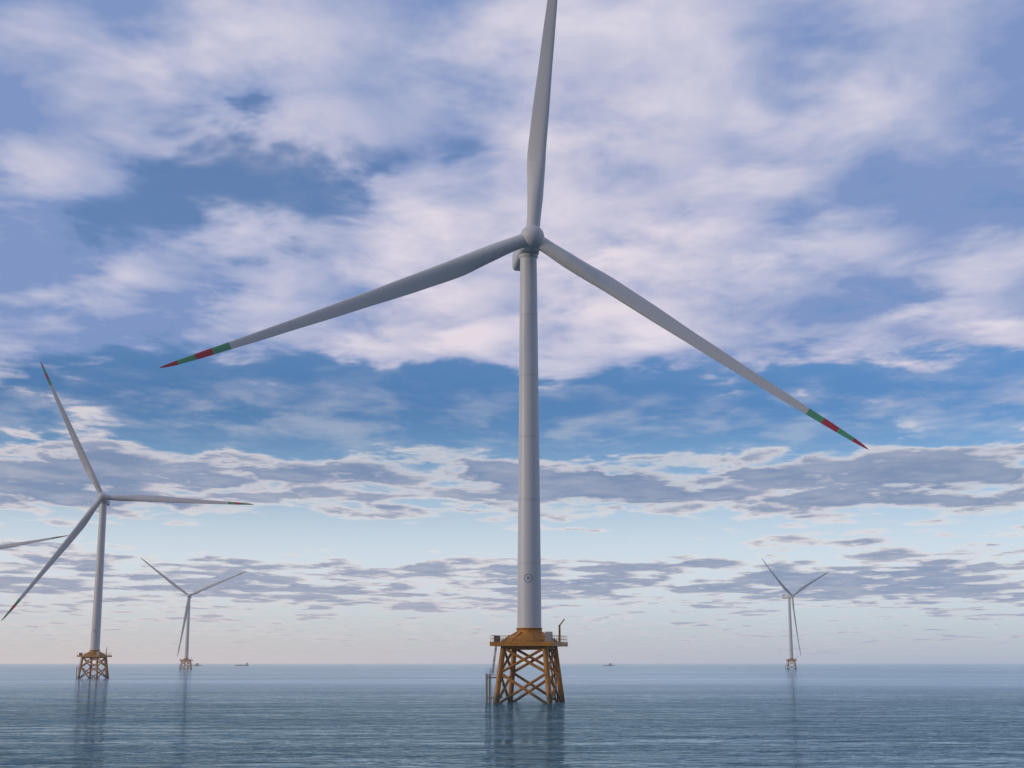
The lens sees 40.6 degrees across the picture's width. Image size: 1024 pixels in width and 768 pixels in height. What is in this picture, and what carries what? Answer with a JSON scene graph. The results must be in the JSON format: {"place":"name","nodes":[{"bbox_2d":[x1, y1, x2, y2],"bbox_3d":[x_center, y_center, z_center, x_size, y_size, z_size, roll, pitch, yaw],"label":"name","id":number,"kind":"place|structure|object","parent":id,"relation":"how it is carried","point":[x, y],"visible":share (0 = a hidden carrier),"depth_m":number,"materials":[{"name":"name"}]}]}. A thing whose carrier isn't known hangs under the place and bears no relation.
{"place":"outdoors","nodes":[
{"label":"outdoors","id":0,"kind":"place"},
{"bbox_2d":[0,664,1023,767],"bbox_3d":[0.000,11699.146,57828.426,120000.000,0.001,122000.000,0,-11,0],"label":"sea","id":1,"kind":"structure","parent":0,"point":[601,716],"depth_m":188.03,"materials":[{"name":"liquid"}]},
{"bbox_2d":[0,535,68,548],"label":"turbine","id":2,"kind":"object","parent":1,"relation":"in","point":[4,546],"visible":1,"depth_m":1062.69,"materials":[{"name":"metal"}]},
{"bbox_2d":[1,363,253,677],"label":"turbine","id":3,"kind":"object","parent":1,"relation":"in","point":[103,502],"visible":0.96,"depth_m":696.01,"materials":[{"name":"metal"}]},
{"bbox_2d":[140,557,245,668],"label":"turbine","id":4,"kind":"object","parent":1,"relation":"in","point":[187,615],"visible":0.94,"depth_m":1713.27,"materials":[{"name":"metal"}]},
{"bbox_2d":[159,0,867,703],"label":"turbine","id":5,"kind":"object","parent":1,"relation":"in","point":[527,244],"visible":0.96,"depth_m":267.41,"materials":[{"name":"metal"}]},
{"bbox_2d":[762,559,827,668],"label":"turbine","id":6,"kind":"object","parent":1,"relation":"in","point":[790,597],"visible":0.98,"depth_m":1721.06,"materials":[{"name":"metal"}]},
{"bbox_2d":[0,0,1023,663],"label":"sky","id":7,"kind":"structure","parent":0,"point":[828,194],"materials":[{"name":"blue"}]}
]}

